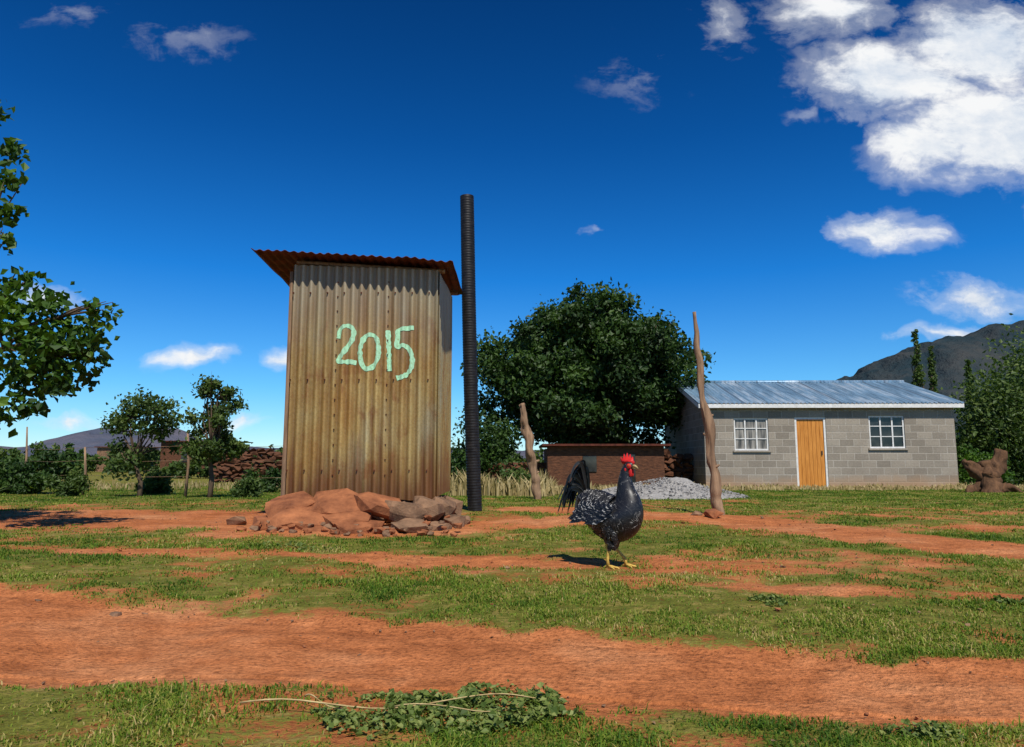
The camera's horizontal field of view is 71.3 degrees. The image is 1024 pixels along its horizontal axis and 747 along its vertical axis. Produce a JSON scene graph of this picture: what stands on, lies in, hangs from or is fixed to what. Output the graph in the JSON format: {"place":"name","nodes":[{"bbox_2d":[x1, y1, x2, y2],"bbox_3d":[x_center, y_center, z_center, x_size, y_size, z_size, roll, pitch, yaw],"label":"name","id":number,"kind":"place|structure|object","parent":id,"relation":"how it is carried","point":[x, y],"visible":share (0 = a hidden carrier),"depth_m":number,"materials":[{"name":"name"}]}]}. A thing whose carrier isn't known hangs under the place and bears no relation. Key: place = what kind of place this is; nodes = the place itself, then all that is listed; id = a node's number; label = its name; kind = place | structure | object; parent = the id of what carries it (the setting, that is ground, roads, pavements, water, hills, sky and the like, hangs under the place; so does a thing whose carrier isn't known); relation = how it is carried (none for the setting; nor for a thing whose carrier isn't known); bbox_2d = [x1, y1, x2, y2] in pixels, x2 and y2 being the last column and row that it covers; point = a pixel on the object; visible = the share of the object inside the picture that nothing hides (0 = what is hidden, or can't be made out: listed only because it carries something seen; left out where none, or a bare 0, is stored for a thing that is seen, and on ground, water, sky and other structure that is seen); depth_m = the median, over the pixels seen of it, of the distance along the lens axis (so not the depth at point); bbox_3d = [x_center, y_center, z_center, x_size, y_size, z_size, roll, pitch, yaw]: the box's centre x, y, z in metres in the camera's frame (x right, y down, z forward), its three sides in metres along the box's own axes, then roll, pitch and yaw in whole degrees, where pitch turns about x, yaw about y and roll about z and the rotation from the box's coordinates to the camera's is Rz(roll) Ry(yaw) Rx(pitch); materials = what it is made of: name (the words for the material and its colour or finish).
{"place":"outdoors","nodes":[
{"label":"outdoors","id":0,"kind":"place"},
{"bbox_2d":[47,478,280,489],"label":"dry grass","id":1,"kind":"structure","parent":0,"point":[178,484],"depth_m":20.46,"materials":[{"name":"plant"}]},
{"bbox_2d":[213,448,282,481],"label":"stone wall","id":2,"kind":"structure","parent":0,"point":[269,457],"depth_m":26.66,"materials":[{"name":"stone"}]},
{"bbox_2d":[0,427,543,459],"bbox_3d":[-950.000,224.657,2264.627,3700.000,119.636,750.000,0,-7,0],"label":"distant hill","id":3,"kind":"structure","parent":0,"point":[89,438],"depth_m":2178.12,"materials":[{"name":"grey stone"}]},
{"bbox_2d":[447,468,557,496],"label":"dry grass","id":4,"kind":"structure","parent":0,"point":[458,484],"depth_m":13.50,"materials":[{"name":"beige plant"}]},
{"bbox_2d":[0,464,1023,746],"bbox_3d":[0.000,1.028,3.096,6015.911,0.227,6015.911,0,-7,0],"label":"ground","id":5,"kind":"structure","parent":0,"point":[308,610],"depth_m":3.49,"materials":[{"name":"brown soil"}]},
{"bbox_2d":[0,459,54,494],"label":"bush","id":6,"kind":"object","parent":5,"relation":"on","point":[15,480],"visible":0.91,"depth_m":15.11,"materials":[{"name":"green plant"}]},
{"bbox_2d":[0,447,90,479],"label":"hedge","id":7,"kind":"object","parent":5,"relation":"on","point":[53,463],"visible":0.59,"depth_m":29.67,"materials":[{"name":"green plant"}]},
{"bbox_2d":[0,100,123,437],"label":"leafy tree","id":8,"kind":"object","parent":5,"relation":"on","point":[44,350],"visible":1,"depth_m":6.09,"materials":[{"name":"green plant"}]},
{"bbox_2d":[42,465,94,496],"bbox_3d":[-8.579,2.135,13.876,0.876,0.702,0.660,0,-7,0],"label":"bush","id":9,"kind":"object","parent":5,"relation":"on","point":[76,484],"visible":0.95,"depth_m":13.75,"materials":[{"name":"green plant"}]},
{"bbox_2d":[109,611,121,616],"bbox_3d":[-1.720,1.046,3.091,0.057,0.028,0.042,0,-7,0],"label":"rock","id":10,"kind":"object","parent":5,"relation":"on","point":[115,614],"visible":0.81,"depth_m":3.08,"materials":[{"name":"brown stone"}]},
{"bbox_2d":[94,446,159,471],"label":"stone hut","id":11,"kind":"object","parent":5,"relation":"on","point":[103,450],"visible":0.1,"depth_m":57.65,"materials":[{"name":"brown stone"}]},
{"bbox_2d":[96,384,185,495],"bbox_3d":[-7.267,1.389,14.037,1.588,2.356,1.586,3,-8,-20],"label":"tree","id":12,"kind":"object","parent":5,"relation":"on","point":[132,464],"visible":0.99,"depth_m":13.92,"materials":[{"name":"green plant"}]},
{"bbox_2d":[25,427,280,496],"bbox_3d":[-7.710,1.782,14.559,8.941,1.624,0.816,-4,-8,27],"label":"wire fence","id":13,"kind":"object","parent":5,"relation":"on","point":[187,476],"visible":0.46,"depth_m":13.93,"materials":[{"name":"brown wood"}]},
{"bbox_2d":[134,467,175,493],"bbox_3d":[-7.647,2.315,15.239,0.856,0.665,1.064,0,-7,0],"label":"bush","id":14,"kind":"object","parent":5,"relation":"on","point":[159,481],"visible":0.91,"depth_m":15.16,"materials":[{"name":"green plant"}]},
{"bbox_2d":[157,441,252,473],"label":"brick hut","id":15,"kind":"object","parent":5,"relation":"on","point":[168,456],"visible":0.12,"depth_m":45.69,"materials":[{"name":"brown brick"}]},
{"bbox_2d":[175,373,251,496],"bbox_3d":[-5.341,1.164,12.782,1.156,2.372,1.112,0,-7,0],"label":"tree","id":16,"kind":"object","parent":5,"relation":"on","point":[220,441],"visible":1,"depth_m":12.75,"materials":[{"name":"green plant"}]},
{"bbox_2d":[164,449,282,478],"bbox_3d":[-9.883,4.087,32.213,12.821,1.724,1.521,-1,-7,5],"label":"hedge","id":17,"kind":"object","parent":5,"relation":"on","point":[178,468],"visible":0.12,"depth_m":32.37,"materials":[{"name":"green plant"}]},
{"bbox_2d":[226,516,246,524],"bbox_3d":[-2.629,1.422,6.831,0.190,0.121,0.138,0,-7,0],"label":"rock","id":18,"kind":"object","parent":5,"relation":"on","point":[237,520],"visible":0.73,"depth_m":6.78,"materials":[{"name":"brown stone"}]},
{"bbox_2d":[236,526,246,530],"bbox_3d":[-2.345,1.351,6.185,0.088,0.051,0.079,4,-8,-29],"label":"rock","id":19,"kind":"object","parent":5,"relation":"on","point":[240,528],"visible":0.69,"depth_m":6.16,"materials":[{"name":"red stone"}]},
{"bbox_2d":[227,475,265,497],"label":"bush","id":20,"kind":"object","parent":5,"relation":"on","point":[250,486],"visible":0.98,"depth_m":12.27,"materials":[{"name":"green plant"}]},
{"bbox_2d":[243,467,281,492],"bbox_3d":[-5.792,2.539,16.786,1.466,0.705,0.894,-2,-7,14],"label":"bush","id":21,"kind":"object","parent":5,"relation":"on","point":[270,481],"visible":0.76,"depth_m":16.74,"materials":[{"name":"green plant"}]},
{"bbox_2d":[0,442,543,465],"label":"distant trees","id":22,"kind":"object","parent":5,"relation":"on","point":[81,451],"visible":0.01,"depth_m":158.75,"materials":[{"name":"green plant"}]},
{"bbox_2d":[256,540,337,550],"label":"broadleaf weeds","id":23,"kind":"object","parent":5,"relation":"on","point":[301,546],"visible":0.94,"depth_m":4.98,"materials":[{"name":"green plant"}]},
{"bbox_2d":[0,441,636,472],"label":"hedge","id":24,"kind":"object","parent":5,"relation":"on","point":[94,462],"visible":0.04,"depth_m":52.09,"materials":[{"name":"green plant"}]},
{"bbox_2d":[251,248,461,499],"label":"corrugated metal outhouse","id":25,"kind":"structure","parent":5,"relation":"on","point":[368,378],"depth_m":6.96,"materials":[{"name":"metal"}]},
{"bbox_2d":[249,488,470,536],"bbox_3d":[-1.350,1.333,7.099,1.906,0.422,2.492,0,-7,0],"label":"rock pile","id":26,"kind":"object","parent":5,"relation":"on","point":[346,511],"visible":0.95,"depth_m":6.26,"materials":[{"name":"red stone"}]},
{"bbox_2d":[240,693,562,711],"bbox_3d":[-0.276,0.859,1.858,0.850,0.045,0.138,1,-7,-6],"label":"dry stalk","id":27,"kind":"object","parent":5,"relation":"on","point":[328,704],"visible":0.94,"depth_m":1.83,"materials":[{"name":"plant"}]},
{"bbox_2d":[310,679,558,740],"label":"broadleaf weeds","id":28,"kind":"object","parent":5,"relation":"on","point":[393,696],"visible":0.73,"depth_m":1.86,"materials":[{"name":"green plant"}]},
{"bbox_2d":[460,194,481,510],"bbox_3d":[-0.494,-0.242,8.597,0.298,3.931,0.172,0,-7,0],"label":"vent pipe","id":29,"kind":"object","parent":5,"relation":"on","point":[471,418],"visible":0.96,"depth_m":8.53,"materials":[{"name":"black plastic"}]},
{"bbox_2d":[450,397,525,480],"bbox_3d":[-0.985,2.139,21.752,3.199,2.756,3.202,0,-7,0],"label":"bush","id":30,"kind":"object","parent":5,"relation":"on","point":[495,441],"visible":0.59,"depth_m":21.27,"materials":[{"name":"green plant"}]},
{"bbox_2d":[488,462,545,481],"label":"stone wall","id":31,"kind":"structure","parent":5,"relation":"on","point":[540,465],"depth_m":21.18,"materials":[{"name":"stone"}]},
{"bbox_2d":[495,467,540,486],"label":"bush","id":32,"kind":"object","parent":5,"relation":"on","point":[521,472],"visible":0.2,"depth_m":14.75,"materials":[{"name":"green plant"}]},
{"bbox_2d":[454,682,583,724],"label":"broadleaf weeds","id":33,"kind":"object","parent":5,"relation":"on","point":[553,708],"visible":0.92,"depth_m":1.89,"materials":[{"name":"green plant"}]},
{"bbox_2d":[519,403,541,498],"bbox_3d":[0.286,1.278,11.335,0.357,1.630,0.230,0,-7,0],"label":"wooden post","id":34,"kind":"object","parent":5,"relation":"on","point":[528,436],"visible":0.94,"depth_m":11.27,"materials":[{"name":"brown wood"}]},
{"bbox_2d":[460,277,715,457],"bbox_3d":[3.050,0.357,24.518,9.591,7.130,6.865,0,-7,0],"label":"round tree","id":35,"kind":"object","parent":5,"relation":"on","point":[600,367],"visible":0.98,"depth_m":22.73,"materials":[{"name":"green plant"}]},
{"bbox_2d":[558,453,643,569],"bbox_3d":[0.557,0.835,4.393,0.537,0.686,0.250,-5,-9,36],"label":"rooster","id":36,"kind":"object","parent":5,"relation":"on","point":[612,521],"visible":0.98,"depth_m":4.29},
{"bbox_2d":[539,444,670,487],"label":"brick shed","id":37,"kind":"structure","parent":5,"relation":"on","point":[604,464],"depth_m":20.14,"materials":[{"name":"brown brick"}]},
{"bbox_2d":[602,477,750,499],"bbox_3d":[2.650,2.007,12.447,3.400,0.407,3.000,0,-7,0],"label":"gravel pile","id":38,"kind":"object","parent":5,"relation":"on","point":[674,488],"visible":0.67,"depth_m":11.87,"materials":[{"name":"grey gravel"}]},
{"bbox_2d":[664,449,693,479],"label":"stone wall","id":39,"kind":"structure","parent":5,"relation":"on","point":[680,465],"depth_m":21.69,"materials":[{"name":"stone"}]},
{"bbox_2d":[691,511,702,515],"bbox_3d":[2.000,1.528,7.772,0.133,0.068,0.113,6,-9,-38],"label":"rock","id":40,"kind":"object","parent":5,"relation":"on","point":[696,513],"visible":0.7,"depth_m":7.72,"materials":[{"name":"brown stone"}]},
{"bbox_2d":[692,312,724,514],"bbox_3d":[2.227,0.490,8.089,0.289,2.431,0.194,0,-7,0],"label":"wooden post","id":41,"kind":"object","parent":5,"relation":"on","point":[715,490],"visible":0.96,"depth_m":8.05,"materials":[{"name":"brown wood"}]},
{"bbox_2d":[703,509,723,518],"bbox_3d":[2.131,1.492,7.573,0.159,0.105,0.212,2,-7,-14],"label":"rock","id":42,"kind":"object","parent":5,"relation":"on","point":[713,513],"visible":0.88,"depth_m":7.50,"materials":[{"name":"red stone"}]},
{"bbox_2d":[746,593,788,605],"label":"broadleaf weeds","id":43,"kind":"object","parent":5,"relation":"on","point":[768,597],"visible":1,"depth_m":3.24,"materials":[{"name":"green plant"}]},
{"bbox_2d":[664,392,958,487],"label":"walls","id":44,"kind":"structure","parent":5,"relation":"on","point":[928,457],"depth_m":20.23,"materials":[{"name":"concrete"}]},
{"bbox_2d":[794,417,828,487],"bbox_3d":[8.481,2.244,20.275,0.878,1.998,0.080,0,-7,1],"label":"door","id":45,"kind":"structure","parent":44,"relation":"attached to","point":[811,451],"depth_m":20.27,"materials":[{"name":"brown wood"}]},
{"bbox_2d":[675,380,963,403],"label":"roof","id":46,"kind":"structure","parent":44,"relation":"on","point":[809,391],"depth_m":21.70,"materials":[{"name":"silver metal"}]},
{"bbox_2d":[676,386,963,407],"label":"fascia boards","id":47,"kind":"object","parent":46,"relation":"attached to","point":[927,405],"visible":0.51,"depth_m":20.16,"materials":[{"name":"white paint"}]},
{"bbox_2d":[733,416,908,451],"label":"windows","id":48,"kind":"structure","parent":44,"relation":"attached to","point":[885,433],"depth_m":20.33,"materials":[{"name":"white paint"}]},
{"bbox_2d":[910,329,925,387],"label":"poplar tree","id":49,"kind":"object","parent":5,"relation":"on","point":[918,376],"visible":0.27,"depth_m":40.32,"materials":[{"name":"green plant"}]},
{"bbox_2d":[880,716,968,745],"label":"broadleaf weeds","id":50,"kind":"object","parent":5,"relation":"on","point":[935,729],"visible":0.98,"depth_m":1.66,"materials":[{"name":"green plant"}]},
{"bbox_2d":[926,345,938,392],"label":"poplar tree","id":51,"kind":"object","parent":5,"relation":"on","point":[933,384],"visible":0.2,"depth_m":41.27,"materials":[{"name":"green plant"}]},
{"bbox_2d":[955,422,983,453],"bbox_3d":[23.263,2.099,30.043,14.356,5.376,3.001,0,-7,0],"label":"hedge","id":52,"kind":"object","parent":5,"relation":"on","point":[956,437],"visible":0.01,"depth_m":29.68,"materials":[{"name":"green plant"}]},
{"bbox_2d":[962,359,981,432],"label":"poplar tree","id":53,"kind":"object","parent":5,"relation":"on","point":[967,367],"visible":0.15,"depth_m":40.22,"materials":[{"name":"green plant"}]},
{"bbox_2d":[936,363,1023,485],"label":"bush","id":54,"kind":"object","parent":5,"relation":"on","point":[1005,431],"visible":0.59,"depth_m":22.77,"materials":[{"name":"green plant"}]},
{"bbox_2d":[956,443,1017,484],"bbox_3d":[13.853,2.788,21.468,2.168,1.470,1.849,-5,-9,37],"label":"bush","id":55,"kind":"object","parent":5,"relation":"on","point":[969,455],"visible":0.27,"depth_m":21.20,"materials":[{"name":"green plant"}]},
{"bbox_2d":[956,313,1023,459],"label":"bush","id":56,"kind":"object","parent":5,"relation":"on","point":[1018,362],"visible":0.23,"depth_m":24.90,"materials":[{"name":"green plant"}]},
{"bbox_2d":[961,448,1023,492],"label":"tree stump","id":57,"kind":"object","parent":5,"relation":"on","point":[986,474],"visible":0.9,"depth_m":16.67,"materials":[{"name":"brown wood"}]},
{"bbox_2d":[992,594,1023,604],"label":"broadleaf weeds","id":58,"kind":"object","parent":5,"relation":"on","point":[999,598],"visible":0.93,"depth_m":3.21,"materials":[{"name":"green plant"}]},
{"bbox_2d":[0,483,1023,746],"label":"grass","id":59,"kind":"structure","parent":0,"point":[140,721],"depth_m":3.33,"materials":[{"name":"green plant"}]},
{"bbox_2d":[0,597,1023,721],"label":"dirt road","id":60,"kind":"structure","parent":0,"point":[56,642],"depth_m":2.33,"materials":[{"name":"brown soil"}]},
{"bbox_2d":[3,498,1023,746],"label":"pebbles","id":61,"kind":"object","parent":60,"relation":"on","point":[553,620],"visible":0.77,"depth_m":3.06,"materials":[{"name":"red stone"}]},
{"bbox_2d":[0,0,1023,450],"label":"sky","id":62,"kind":"structure","parent":0,"point":[824,184],"materials":[{"name":"blue"}]},
{"bbox_2d":[555,481,617,494],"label":"dry grass","id":63,"kind":"structure","parent":0,"point":[558,490],"depth_m":14.68,"materials":[{"name":"beige plant"}]},
{"bbox_2d":[643,483,746,490],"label":"dry grass","id":64,"kind":"structure","parent":0,"point":[729,487],"depth_m":16.94,"materials":[{"name":"plant"}]},
{"bbox_2d":[702,481,1023,490],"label":"dry grass","id":65,"kind":"structure","parent":0,"point":[869,487],"depth_m":18.78,"materials":[{"name":"plant"}]},
{"bbox_2d":[837,320,1023,443],"bbox_3d":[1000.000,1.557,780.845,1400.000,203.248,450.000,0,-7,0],"label":"mountain","id":66,"kind":"structure","parent":0,"point":[952,353],"depth_m":780.42,"materials":[{"name":"grey stone"}]}
]}

